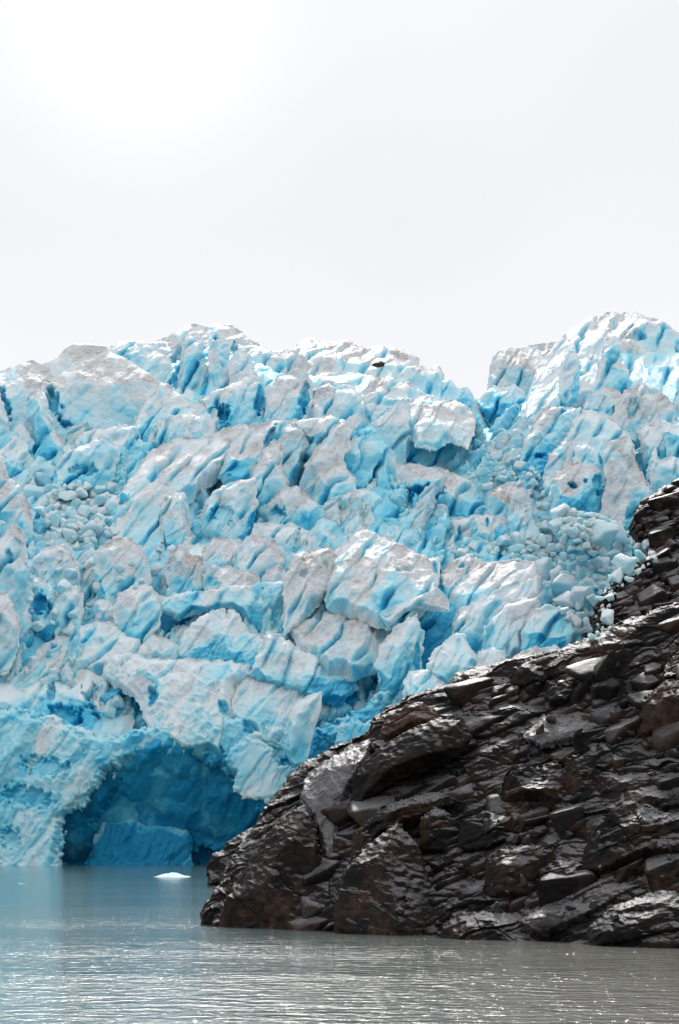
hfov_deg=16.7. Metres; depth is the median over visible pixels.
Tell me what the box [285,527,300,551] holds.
serac shard
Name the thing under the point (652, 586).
rock hillside
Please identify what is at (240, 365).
serac
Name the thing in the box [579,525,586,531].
ice chunk
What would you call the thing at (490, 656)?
ice block
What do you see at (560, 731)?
rock slab
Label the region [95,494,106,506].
ice chunk
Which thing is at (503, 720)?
rock slope
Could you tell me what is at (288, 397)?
serac
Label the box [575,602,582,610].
ice chunk
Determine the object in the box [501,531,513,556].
serac shard
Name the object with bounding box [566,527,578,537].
ice chunk
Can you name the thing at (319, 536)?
ice block
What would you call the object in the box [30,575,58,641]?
ice block
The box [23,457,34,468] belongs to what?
serac shard
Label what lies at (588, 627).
ice chunk
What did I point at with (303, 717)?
ice finger
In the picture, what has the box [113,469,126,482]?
serac shard
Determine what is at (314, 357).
ice ridge
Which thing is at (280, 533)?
ice slab
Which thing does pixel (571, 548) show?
ice chunk
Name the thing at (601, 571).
ice chunk
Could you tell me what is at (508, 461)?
ice chunk
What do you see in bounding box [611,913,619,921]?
stone
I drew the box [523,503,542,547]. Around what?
serac shard
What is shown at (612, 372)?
ice spire
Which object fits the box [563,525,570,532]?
ice chunk
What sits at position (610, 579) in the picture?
ice chunk
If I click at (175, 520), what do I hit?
ice spire
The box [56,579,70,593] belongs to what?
ice chunk
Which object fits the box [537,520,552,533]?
ice chunk
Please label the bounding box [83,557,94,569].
ice chunk
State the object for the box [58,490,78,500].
ice chunk
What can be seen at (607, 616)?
ice chunk
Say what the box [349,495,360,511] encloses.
serac shard
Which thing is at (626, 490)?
ice pillar
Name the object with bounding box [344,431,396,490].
ice fin
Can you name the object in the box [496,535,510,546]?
ice chunk
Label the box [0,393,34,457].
ice pillar
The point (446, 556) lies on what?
serac shard
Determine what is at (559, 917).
rock slab
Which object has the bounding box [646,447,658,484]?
ice cone
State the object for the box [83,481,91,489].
ice chunk
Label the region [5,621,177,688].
ice ridge
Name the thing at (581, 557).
ice chunk
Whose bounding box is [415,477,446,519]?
serac shard
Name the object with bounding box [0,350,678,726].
glacier
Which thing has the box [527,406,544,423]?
serac shard
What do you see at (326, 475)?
ice slab
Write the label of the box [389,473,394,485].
serac shard
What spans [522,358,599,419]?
ice slab
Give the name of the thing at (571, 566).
ice chunk
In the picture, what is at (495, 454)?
serac shard
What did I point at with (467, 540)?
ice chunk
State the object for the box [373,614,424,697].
serac
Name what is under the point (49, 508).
ice chunk
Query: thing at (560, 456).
ice block
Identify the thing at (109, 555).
serac
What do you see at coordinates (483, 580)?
ice slab
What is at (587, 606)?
serac shard
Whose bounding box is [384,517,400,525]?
serac shard
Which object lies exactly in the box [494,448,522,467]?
serac shard
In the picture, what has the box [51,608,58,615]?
ice chunk
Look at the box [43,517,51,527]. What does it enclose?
ice chunk
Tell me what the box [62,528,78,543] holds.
ice chunk
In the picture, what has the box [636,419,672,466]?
ice block
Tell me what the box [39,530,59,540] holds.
serac shard
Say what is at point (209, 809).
ice cave
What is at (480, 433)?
serac shard
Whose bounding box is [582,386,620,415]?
serac
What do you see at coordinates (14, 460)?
ice block
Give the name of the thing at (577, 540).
ice chunk
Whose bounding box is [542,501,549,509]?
ice chunk
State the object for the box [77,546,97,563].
serac shard
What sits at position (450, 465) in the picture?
serac shard
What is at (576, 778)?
boulder
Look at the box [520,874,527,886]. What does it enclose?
stone
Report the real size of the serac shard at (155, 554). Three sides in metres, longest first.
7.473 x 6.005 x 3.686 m
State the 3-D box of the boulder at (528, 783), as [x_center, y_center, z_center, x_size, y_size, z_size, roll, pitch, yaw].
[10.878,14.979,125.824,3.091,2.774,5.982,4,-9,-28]
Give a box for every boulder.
[349,719,472,819]
[372,361,384,367]
[378,701,442,742]
[418,806,458,854]
[457,810,515,852]
[482,843,555,898]
[501,761,563,802]
[511,664,549,687]
[536,859,583,897]
[544,677,564,698]
[544,681,574,706]
[559,654,570,664]
[561,754,600,795]
[636,679,678,738]
[659,651,678,684]
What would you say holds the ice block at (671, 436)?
on the glacier
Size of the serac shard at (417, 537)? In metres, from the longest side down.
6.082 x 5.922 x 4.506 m
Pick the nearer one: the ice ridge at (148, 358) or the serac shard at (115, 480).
the serac shard at (115, 480)
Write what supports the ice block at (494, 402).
on the glacier
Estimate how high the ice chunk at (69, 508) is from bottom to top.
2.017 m
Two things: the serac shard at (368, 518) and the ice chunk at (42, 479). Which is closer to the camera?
the serac shard at (368, 518)
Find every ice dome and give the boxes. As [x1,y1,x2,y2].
[0,344,158,437]
[524,311,678,402]
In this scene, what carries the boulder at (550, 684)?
on the rock slope
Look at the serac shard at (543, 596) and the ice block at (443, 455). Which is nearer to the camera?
the serac shard at (543, 596)
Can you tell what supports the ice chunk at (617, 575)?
on the rock hillside
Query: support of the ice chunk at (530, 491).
on the glacier
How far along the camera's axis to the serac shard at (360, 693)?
474.31 m
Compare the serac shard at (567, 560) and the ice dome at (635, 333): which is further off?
the ice dome at (635, 333)
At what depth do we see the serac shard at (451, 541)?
527.62 m
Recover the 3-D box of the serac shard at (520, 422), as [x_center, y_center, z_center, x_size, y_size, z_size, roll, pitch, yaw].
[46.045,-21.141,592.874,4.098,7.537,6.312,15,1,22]
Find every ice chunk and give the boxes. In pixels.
[24,484,45,499]
[27,596,32,603]
[29,464,43,472]
[32,506,45,516]
[32,621,44,631]
[33,552,44,562]
[34,535,43,542]
[35,472,52,486]
[41,499,48,506]
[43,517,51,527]
[44,484,53,492]
[44,539,55,546]
[46,491,53,498]
[46,504,53,512]
[48,498,56,504]
[49,511,59,526]
[51,484,61,488]
[51,488,57,494]
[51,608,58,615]
[52,501,62,509]
[56,528,62,537]
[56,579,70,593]
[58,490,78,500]
[60,517,67,527]
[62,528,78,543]
[63,625,73,634]
[64,506,76,512]
[65,523,71,528]
[65,568,77,578]
[66,510,79,518]
[67,483,76,488]
[67,518,76,522]
[67,609,78,618]
[70,498,81,509]
[71,523,78,530]
[71,533,78,540]
[72,541,80,549]
[73,515,83,520]
[75,487,87,498]
[76,505,92,517]
[76,522,83,528]
[77,480,82,487]
[81,519,103,536]
[82,530,93,537]
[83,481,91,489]
[83,537,90,544]
[83,542,94,548]
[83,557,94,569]
[88,489,97,498]
[89,499,94,506]
[90,504,97,514]
[90,536,96,542]
[93,582,100,592]
[94,485,105,493]
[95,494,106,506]
[95,513,104,519]
[96,507,108,514]
[102,516,112,522]
[103,481,116,493]
[104,495,118,515]
[104,530,113,536]
[109,526,120,534]
[116,563,124,571]
[128,560,134,566]
[149,563,162,575]
[167,544,175,551]
[456,548,466,556]
[463,537,471,544]
[468,542,477,550]
[475,466,490,478]
[481,482,492,489]
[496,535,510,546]
[497,475,508,482]
[505,458,511,463]
[508,544,524,552]
[511,531,525,544]
[514,461,526,470]
[523,554,538,560]
[525,472,533,480]
[525,539,534,544]
[526,533,535,539]
[527,488,532,494]
[527,544,539,550]
[530,478,538,485]
[530,490,541,500]
[531,535,537,541]
[531,550,538,555]
[535,534,546,546]
[536,502,541,508]
[536,557,553,579]
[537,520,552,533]
[537,552,548,558]
[539,547,545,552]
[540,515,549,521]
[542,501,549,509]
[542,581,550,588]
[545,534,552,542]
[545,543,560,551]
[546,592,555,602]
[548,517,562,535]
[549,566,564,580]
[550,503,570,519]
[550,552,555,557]
[551,573,574,596]
[552,536,559,543]
[552,555,558,561]
[552,591,574,607]
[556,543,565,549]
[557,561,566,568]
[557,571,569,575]
[558,607,569,614]
[559,533,568,543]
[559,552,567,561]
[562,516,571,522]
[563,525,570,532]
[563,615,571,620]
[566,508,576,515]
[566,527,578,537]
[566,553,574,559]
[566,611,581,628]
[567,544,576,550]
[567,560,575,572]
[569,586,593,608]
[572,523,580,528]
[572,537,581,542]
[574,517,583,523]
[575,511,584,516]
[575,543,584,550]
[575,560,588,566]
[575,567,588,577]
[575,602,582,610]
[576,554,589,560]
[578,628,585,634]
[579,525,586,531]
[579,531,586,539]
[582,520,591,525]
[582,542,590,547]
[582,576,595,585]
[582,617,589,626]
[582,622,592,633]
[583,607,589,615]
[584,534,590,541]
[585,512,595,517]
[585,594,596,605]
[587,528,593,536]
[587,549,598,556]
[588,634,595,639]
[590,519,619,548]
[590,556,609,569]
[591,574,596,581]
[595,596,604,601]
[596,581,609,589]
[597,515,610,521]
[597,546,606,556]
[597,568,606,574]
[597,575,606,581]
[600,609,613,625]
[605,566,615,572]
[606,594,613,600]
[607,549,621,559]
[608,574,612,582]
[611,567,622,583]
[612,541,624,547]
[612,553,635,576]
[614,521,626,541]
[622,550,631,556]
[623,538,631,544]
[623,544,631,551]
[624,576,633,582]
[634,543,646,554]
[634,550,645,560]
[634,568,640,574]
[642,539,649,549]
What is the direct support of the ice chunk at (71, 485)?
attached to the ice block at (93, 463)
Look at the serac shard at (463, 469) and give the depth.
568.59 m
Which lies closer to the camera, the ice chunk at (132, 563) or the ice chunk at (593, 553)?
the ice chunk at (593, 553)
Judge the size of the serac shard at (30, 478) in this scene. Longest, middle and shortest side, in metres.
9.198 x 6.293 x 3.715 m
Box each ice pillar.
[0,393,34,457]
[23,387,64,460]
[599,435,650,547]
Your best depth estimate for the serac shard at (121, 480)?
558.04 m
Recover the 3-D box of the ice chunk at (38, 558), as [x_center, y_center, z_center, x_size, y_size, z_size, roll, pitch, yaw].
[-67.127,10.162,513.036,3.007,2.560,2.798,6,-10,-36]
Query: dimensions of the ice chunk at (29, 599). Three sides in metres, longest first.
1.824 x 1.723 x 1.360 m
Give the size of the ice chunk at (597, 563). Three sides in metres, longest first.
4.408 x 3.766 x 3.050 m
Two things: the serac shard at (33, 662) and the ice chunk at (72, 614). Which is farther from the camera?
the ice chunk at (72, 614)
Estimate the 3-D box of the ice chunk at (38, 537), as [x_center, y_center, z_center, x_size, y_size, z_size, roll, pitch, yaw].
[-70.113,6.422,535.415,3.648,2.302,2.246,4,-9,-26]
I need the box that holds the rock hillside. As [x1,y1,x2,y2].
[591,478,678,634]
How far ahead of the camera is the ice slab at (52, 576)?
512.23 m
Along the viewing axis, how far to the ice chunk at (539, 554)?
523.92 m
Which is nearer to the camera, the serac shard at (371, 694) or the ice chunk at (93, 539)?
the serac shard at (371, 694)
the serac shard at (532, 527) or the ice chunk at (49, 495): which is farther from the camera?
the ice chunk at (49, 495)
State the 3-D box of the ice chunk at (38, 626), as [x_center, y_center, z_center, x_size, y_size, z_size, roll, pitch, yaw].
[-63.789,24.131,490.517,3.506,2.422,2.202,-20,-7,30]
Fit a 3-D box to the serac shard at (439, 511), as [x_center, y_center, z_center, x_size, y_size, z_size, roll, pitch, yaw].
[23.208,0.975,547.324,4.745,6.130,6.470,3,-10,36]
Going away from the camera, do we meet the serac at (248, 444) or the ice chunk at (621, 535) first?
the ice chunk at (621, 535)
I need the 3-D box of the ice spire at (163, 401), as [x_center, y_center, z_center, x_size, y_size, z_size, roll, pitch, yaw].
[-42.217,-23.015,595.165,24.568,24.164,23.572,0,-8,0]
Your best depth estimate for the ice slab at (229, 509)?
535.35 m
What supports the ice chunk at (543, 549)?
on the glacier
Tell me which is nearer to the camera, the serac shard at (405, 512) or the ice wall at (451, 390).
the serac shard at (405, 512)
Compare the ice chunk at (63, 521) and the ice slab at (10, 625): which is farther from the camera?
the ice chunk at (63, 521)
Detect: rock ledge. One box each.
[348,788,463,864]
[440,909,535,940]
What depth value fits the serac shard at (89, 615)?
502.76 m
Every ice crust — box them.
[225,731,297,803]
[335,718,371,744]
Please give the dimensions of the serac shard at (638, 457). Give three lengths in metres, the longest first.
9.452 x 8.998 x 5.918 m
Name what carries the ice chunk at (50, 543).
on the glacier
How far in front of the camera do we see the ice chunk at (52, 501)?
554.12 m
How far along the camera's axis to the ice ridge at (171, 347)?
685.71 m
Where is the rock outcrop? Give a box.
[206,827,252,885]
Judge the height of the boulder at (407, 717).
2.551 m
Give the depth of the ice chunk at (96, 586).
506.83 m
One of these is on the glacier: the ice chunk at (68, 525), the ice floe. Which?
the ice chunk at (68, 525)
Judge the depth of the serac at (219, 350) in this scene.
638.87 m
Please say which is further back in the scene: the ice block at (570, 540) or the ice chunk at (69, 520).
the ice chunk at (69, 520)
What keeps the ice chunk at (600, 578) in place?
on the glacier
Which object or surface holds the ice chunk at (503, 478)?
on the glacier
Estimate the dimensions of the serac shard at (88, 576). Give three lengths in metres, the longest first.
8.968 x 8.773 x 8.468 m
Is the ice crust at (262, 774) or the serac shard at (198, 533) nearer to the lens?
the ice crust at (262, 774)
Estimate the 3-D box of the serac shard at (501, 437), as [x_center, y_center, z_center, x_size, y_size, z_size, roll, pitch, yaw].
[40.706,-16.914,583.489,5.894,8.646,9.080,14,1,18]
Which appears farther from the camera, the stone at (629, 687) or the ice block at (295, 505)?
the ice block at (295, 505)
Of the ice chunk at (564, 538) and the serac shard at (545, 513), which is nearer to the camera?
the ice chunk at (564, 538)
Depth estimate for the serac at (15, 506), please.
529.52 m
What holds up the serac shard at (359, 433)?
on the glacier
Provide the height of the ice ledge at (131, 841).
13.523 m
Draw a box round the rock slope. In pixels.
[200,602,678,943]
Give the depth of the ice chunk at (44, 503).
554.50 m
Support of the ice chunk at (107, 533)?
on the glacier
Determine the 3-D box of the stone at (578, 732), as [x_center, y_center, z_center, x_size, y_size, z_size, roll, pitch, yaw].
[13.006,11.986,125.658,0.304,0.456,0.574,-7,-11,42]
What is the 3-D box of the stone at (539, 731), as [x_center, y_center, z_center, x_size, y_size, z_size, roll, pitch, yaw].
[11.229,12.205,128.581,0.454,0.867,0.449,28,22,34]
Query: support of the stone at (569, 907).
on the rock slab at (559, 917)
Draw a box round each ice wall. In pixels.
[0,520,34,643]
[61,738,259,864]
[160,581,283,631]
[248,631,358,706]
[418,586,454,669]
[440,378,486,428]
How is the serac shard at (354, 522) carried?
on the glacier
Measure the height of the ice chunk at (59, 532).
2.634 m
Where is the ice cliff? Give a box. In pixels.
[0,690,402,865]
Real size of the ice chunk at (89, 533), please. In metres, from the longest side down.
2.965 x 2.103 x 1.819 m
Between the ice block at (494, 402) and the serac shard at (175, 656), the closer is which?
the serac shard at (175, 656)
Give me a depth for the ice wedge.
567.85 m
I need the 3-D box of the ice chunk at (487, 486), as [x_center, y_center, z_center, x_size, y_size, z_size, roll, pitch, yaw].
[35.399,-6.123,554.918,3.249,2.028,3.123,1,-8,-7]
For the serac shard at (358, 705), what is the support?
on the glacier
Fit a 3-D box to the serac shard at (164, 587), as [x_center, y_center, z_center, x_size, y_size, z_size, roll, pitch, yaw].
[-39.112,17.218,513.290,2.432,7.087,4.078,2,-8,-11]
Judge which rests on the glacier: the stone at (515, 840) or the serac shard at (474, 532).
the serac shard at (474, 532)
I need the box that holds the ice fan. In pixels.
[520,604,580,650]
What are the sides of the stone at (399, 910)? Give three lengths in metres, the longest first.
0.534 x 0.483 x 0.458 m
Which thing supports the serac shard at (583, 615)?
on the glacier
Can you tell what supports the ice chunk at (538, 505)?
on the glacier
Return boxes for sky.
[0,0,678,428]
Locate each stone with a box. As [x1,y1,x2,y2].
[394,893,405,899]
[394,906,404,914]
[440,903,447,907]
[491,901,500,912]
[512,834,519,843]
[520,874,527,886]
[528,830,543,837]
[536,724,543,734]
[545,715,556,722]
[565,904,575,910]
[574,728,582,735]
[589,900,597,911]
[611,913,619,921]
[626,680,632,691]
[626,731,635,735]
[627,822,640,833]
[647,772,655,775]
[648,841,657,848]
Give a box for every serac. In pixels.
[0,453,35,558]
[92,535,152,605]
[155,408,214,447]
[162,544,205,614]
[177,336,208,392]
[197,375,265,430]
[201,537,241,573]
[202,565,260,614]
[208,338,232,388]
[217,418,309,486]
[227,347,258,384]
[232,534,285,581]
[260,566,285,582]
[263,372,313,421]
[339,488,381,510]
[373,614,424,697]
[516,406,581,496]
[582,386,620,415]
[611,384,676,449]
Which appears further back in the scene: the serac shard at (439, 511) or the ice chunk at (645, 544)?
the serac shard at (439, 511)
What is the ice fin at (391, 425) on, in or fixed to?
on the glacier
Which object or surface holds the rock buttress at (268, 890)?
in the water
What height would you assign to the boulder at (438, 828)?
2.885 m
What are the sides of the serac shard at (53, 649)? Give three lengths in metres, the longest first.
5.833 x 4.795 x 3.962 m
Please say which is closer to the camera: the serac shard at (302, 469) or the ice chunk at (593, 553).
the ice chunk at (593, 553)
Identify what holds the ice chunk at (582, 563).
on the glacier
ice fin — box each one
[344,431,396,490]
[371,398,411,463]
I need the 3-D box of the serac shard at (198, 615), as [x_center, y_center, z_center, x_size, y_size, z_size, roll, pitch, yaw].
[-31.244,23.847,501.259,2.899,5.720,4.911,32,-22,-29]
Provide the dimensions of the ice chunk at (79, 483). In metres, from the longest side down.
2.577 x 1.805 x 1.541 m
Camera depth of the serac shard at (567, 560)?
522.30 m
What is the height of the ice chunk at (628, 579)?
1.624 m
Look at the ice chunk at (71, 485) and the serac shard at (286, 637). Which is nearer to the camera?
the serac shard at (286, 637)
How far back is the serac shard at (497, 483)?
565.63 m
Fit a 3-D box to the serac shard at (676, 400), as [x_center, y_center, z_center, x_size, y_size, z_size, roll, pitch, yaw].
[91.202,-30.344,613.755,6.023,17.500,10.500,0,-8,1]
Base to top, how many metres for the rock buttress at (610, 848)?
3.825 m
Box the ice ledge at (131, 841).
[84,818,193,864]
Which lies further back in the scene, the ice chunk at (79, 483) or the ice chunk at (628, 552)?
the ice chunk at (79, 483)
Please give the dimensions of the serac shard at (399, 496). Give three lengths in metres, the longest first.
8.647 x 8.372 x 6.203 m
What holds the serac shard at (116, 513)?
on the glacier
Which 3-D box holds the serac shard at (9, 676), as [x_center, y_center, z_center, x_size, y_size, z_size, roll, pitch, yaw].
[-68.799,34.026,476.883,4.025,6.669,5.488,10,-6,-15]
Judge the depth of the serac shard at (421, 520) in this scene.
536.18 m
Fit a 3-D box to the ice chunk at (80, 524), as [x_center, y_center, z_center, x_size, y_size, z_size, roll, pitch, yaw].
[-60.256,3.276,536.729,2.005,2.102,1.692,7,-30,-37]
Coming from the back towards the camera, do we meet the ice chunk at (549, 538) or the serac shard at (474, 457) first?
the serac shard at (474, 457)
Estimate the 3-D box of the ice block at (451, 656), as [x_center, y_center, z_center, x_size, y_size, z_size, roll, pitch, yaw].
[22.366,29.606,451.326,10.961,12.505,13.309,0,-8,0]
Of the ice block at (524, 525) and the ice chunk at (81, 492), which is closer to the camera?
the ice block at (524, 525)
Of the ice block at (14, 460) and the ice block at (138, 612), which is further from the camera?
the ice block at (14, 460)
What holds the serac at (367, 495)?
on the glacier
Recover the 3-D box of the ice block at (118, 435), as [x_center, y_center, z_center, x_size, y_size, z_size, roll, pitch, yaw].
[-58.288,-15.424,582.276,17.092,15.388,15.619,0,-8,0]
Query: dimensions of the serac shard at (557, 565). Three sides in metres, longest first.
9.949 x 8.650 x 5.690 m
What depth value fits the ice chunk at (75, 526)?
535.59 m
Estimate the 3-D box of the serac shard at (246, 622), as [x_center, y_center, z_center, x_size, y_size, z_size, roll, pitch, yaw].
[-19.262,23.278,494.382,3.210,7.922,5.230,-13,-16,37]
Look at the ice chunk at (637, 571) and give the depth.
450.59 m
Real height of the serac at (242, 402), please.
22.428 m
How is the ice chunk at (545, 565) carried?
on the glacier
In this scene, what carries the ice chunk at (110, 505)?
on the glacier
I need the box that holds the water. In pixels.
[0,864,678,1023]
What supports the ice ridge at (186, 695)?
on the glacier
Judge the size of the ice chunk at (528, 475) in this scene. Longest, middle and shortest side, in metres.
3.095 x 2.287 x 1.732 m
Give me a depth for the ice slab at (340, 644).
474.94 m
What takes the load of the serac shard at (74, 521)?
on the glacier
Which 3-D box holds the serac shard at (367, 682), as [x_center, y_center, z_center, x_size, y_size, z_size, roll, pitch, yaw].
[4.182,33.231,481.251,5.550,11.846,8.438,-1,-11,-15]
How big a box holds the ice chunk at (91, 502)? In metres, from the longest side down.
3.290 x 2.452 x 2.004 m
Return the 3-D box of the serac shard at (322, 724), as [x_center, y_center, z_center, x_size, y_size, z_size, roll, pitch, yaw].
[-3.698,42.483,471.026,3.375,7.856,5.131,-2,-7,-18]
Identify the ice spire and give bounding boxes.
[133,381,219,441]
[158,492,191,545]
[591,335,632,393]
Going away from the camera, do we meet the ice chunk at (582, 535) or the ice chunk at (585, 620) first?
the ice chunk at (585, 620)
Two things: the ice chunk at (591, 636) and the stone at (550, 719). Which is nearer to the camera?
the stone at (550, 719)
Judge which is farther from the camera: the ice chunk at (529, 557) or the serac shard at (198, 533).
the serac shard at (198, 533)
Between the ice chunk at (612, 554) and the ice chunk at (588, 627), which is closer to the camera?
the ice chunk at (588, 627)
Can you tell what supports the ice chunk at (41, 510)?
on the glacier
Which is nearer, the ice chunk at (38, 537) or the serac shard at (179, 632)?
the serac shard at (179, 632)
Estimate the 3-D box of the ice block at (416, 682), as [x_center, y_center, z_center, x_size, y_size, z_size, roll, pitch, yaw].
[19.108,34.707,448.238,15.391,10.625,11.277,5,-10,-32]
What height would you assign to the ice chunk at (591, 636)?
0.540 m
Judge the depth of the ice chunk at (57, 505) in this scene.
551.75 m
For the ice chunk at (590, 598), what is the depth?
490.37 m
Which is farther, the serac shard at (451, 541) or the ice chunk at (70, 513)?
the ice chunk at (70, 513)
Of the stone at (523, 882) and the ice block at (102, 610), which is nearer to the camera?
the stone at (523, 882)
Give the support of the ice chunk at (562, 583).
on the glacier
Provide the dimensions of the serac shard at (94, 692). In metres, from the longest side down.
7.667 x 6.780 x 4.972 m
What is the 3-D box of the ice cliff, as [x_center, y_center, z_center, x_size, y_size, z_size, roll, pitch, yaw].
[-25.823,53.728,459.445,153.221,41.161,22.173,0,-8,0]
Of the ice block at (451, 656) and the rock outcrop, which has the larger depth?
the ice block at (451, 656)
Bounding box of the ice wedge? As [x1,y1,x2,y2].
[291,415,345,460]
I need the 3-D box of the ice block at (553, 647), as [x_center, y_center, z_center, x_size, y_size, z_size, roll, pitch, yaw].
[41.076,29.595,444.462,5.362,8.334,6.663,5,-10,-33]
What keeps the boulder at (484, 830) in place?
on the rock slope
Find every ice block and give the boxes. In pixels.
[0,435,30,477]
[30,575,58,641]
[52,585,83,637]
[53,436,118,501]
[75,423,140,457]
[93,599,113,621]
[112,585,163,642]
[177,608,262,670]
[266,485,325,530]
[306,526,338,550]
[402,669,446,697]
[407,398,469,466]
[426,633,477,683]
[428,557,440,580]
[475,384,525,428]
[475,647,506,666]
[487,480,533,524]
[507,512,524,536]
[512,645,545,658]
[520,520,527,537]
[542,441,574,496]
[545,645,559,650]
[548,461,605,520]
[549,511,599,559]
[557,350,580,406]
[563,410,631,481]
[572,442,600,467]
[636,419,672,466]
[648,456,678,495]
[661,424,678,457]
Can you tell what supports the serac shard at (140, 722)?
on the glacier
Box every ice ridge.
[0,667,134,757]
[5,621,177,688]
[101,651,249,755]
[108,340,171,381]
[151,323,286,374]
[272,337,443,398]
[324,526,438,630]
[395,463,486,518]
[439,553,484,597]
[487,342,555,401]
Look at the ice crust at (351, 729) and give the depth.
449.34 m
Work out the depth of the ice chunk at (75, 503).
552.02 m
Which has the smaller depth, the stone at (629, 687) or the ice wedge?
the stone at (629, 687)
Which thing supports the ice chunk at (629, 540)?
on the glacier
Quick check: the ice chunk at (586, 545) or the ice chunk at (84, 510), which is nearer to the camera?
the ice chunk at (586, 545)
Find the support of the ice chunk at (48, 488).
on the glacier
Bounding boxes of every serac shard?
[2,671,13,681]
[10,643,28,674]
[20,656,39,676]
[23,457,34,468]
[25,470,36,485]
[33,512,46,534]
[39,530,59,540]
[40,668,61,690]
[46,642,60,657]
[52,448,63,465]
[59,656,76,686]
[65,420,92,444]
[65,615,82,662]
[70,520,82,542]
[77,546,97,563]
[80,562,95,594]
[83,607,94,620]
[84,591,94,607]
[90,681,116,718]
[91,518,95,545]
[91,682,110,699]
[96,517,114,544]
[107,492,134,526]
[111,695,124,707]
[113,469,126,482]
[113,469,127,494]
[119,445,128,463]
[121,695,131,714]
[124,436,148,456]
[133,712,146,728]
[145,644,152,658]
[147,541,164,561]
[148,427,158,447]
[160,573,168,587]
[162,577,166,595]
[164,624,188,638]
[171,633,183,659]
[178,536,193,550]
[189,612,204,620]
[190,522,203,539]
[194,488,208,509]
[195,509,202,518]
[244,617,250,625]
[254,496,274,522]
[260,586,273,633]
[276,610,283,632]
[281,625,289,639]
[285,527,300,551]
[298,461,306,476]
[317,705,329,722]
[318,721,327,727]
[322,495,345,526]
[323,702,351,721]
[340,493,356,523]
[344,498,363,534]
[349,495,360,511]
[351,428,373,439]
[352,699,365,710]
[356,679,365,699]
[357,675,374,688]
[362,500,375,525]
[365,478,376,489]
[367,684,379,701]
[382,532,394,540]
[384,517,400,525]
[388,481,409,512]
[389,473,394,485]
[399,507,409,518]
[410,530,424,547]
[412,502,433,529]
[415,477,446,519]
[424,512,446,546]
[430,504,448,517]
[434,536,443,551]
[434,548,458,570]
[445,452,461,471]
[446,519,453,539]
[446,535,456,549]
[455,459,472,474]
[464,439,487,469]
[470,518,479,539]
[471,418,485,443]
[476,453,490,504]
[477,555,489,560]
[480,440,503,461]
[480,451,494,480]
[488,404,519,431]
[489,428,510,450]
[492,469,501,488]
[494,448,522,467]
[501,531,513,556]
[502,465,517,483]
[507,428,524,450]
[510,415,528,429]
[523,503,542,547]
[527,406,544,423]
[533,496,550,511]
[537,512,549,518]
[540,579,557,606]
[550,558,565,578]
[564,557,573,563]
[573,581,592,611]
[579,612,591,638]
[606,545,622,560]
[635,449,646,470]
[673,383,678,411]
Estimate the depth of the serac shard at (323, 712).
468.78 m
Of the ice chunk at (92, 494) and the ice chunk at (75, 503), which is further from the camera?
the ice chunk at (92, 494)
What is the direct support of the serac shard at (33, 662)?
on the glacier
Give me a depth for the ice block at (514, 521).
535.76 m
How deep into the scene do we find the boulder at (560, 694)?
130.38 m
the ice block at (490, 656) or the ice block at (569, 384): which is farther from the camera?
the ice block at (569, 384)
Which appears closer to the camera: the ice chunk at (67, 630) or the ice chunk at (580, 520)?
the ice chunk at (67, 630)
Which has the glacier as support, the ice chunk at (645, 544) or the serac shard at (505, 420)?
the serac shard at (505, 420)
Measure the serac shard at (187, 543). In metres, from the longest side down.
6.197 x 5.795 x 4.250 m
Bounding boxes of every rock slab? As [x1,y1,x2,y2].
[300,738,372,855]
[518,875,638,936]
[520,714,597,751]
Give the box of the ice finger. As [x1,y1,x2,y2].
[284,691,321,767]
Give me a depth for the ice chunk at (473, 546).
524.42 m
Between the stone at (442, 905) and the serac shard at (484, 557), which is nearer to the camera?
the stone at (442, 905)
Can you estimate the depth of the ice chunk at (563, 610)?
463.00 m
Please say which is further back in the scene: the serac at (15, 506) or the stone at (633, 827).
the serac at (15, 506)
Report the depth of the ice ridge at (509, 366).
683.87 m
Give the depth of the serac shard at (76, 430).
587.78 m
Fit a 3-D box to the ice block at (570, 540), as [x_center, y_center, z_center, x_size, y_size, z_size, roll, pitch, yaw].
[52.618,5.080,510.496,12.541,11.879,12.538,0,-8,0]
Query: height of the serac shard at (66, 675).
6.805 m
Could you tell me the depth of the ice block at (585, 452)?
539.47 m
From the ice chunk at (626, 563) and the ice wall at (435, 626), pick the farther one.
the ice wall at (435, 626)
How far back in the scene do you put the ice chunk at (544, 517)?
541.31 m
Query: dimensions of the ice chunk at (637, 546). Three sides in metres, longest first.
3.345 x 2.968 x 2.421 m
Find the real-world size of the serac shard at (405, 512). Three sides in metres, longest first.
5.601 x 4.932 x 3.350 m
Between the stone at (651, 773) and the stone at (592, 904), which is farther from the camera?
the stone at (651, 773)
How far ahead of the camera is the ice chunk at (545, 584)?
507.90 m
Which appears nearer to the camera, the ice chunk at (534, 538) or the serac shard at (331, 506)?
the ice chunk at (534, 538)
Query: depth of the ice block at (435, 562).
502.66 m
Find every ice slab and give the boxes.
[0,590,21,675]
[32,544,81,593]
[112,424,248,551]
[199,477,258,540]
[230,676,304,749]
[248,439,289,515]
[252,522,308,548]
[281,544,338,635]
[281,601,391,681]
[299,422,356,504]
[310,380,371,440]
[360,376,422,422]
[380,588,449,627]
[408,395,475,451]
[449,514,508,542]
[449,559,540,630]
[452,576,539,656]
[481,597,539,658]
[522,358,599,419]
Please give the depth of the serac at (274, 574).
505.89 m
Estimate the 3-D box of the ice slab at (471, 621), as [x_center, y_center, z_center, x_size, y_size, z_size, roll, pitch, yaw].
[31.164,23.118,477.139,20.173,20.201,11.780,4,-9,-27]
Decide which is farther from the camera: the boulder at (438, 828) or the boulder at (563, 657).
the boulder at (563, 657)
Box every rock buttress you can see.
[218,808,321,929]
[332,821,432,935]
[581,801,678,875]
[586,888,678,948]
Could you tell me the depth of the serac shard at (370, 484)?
556.33 m
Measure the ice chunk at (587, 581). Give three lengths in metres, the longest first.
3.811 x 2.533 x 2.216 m

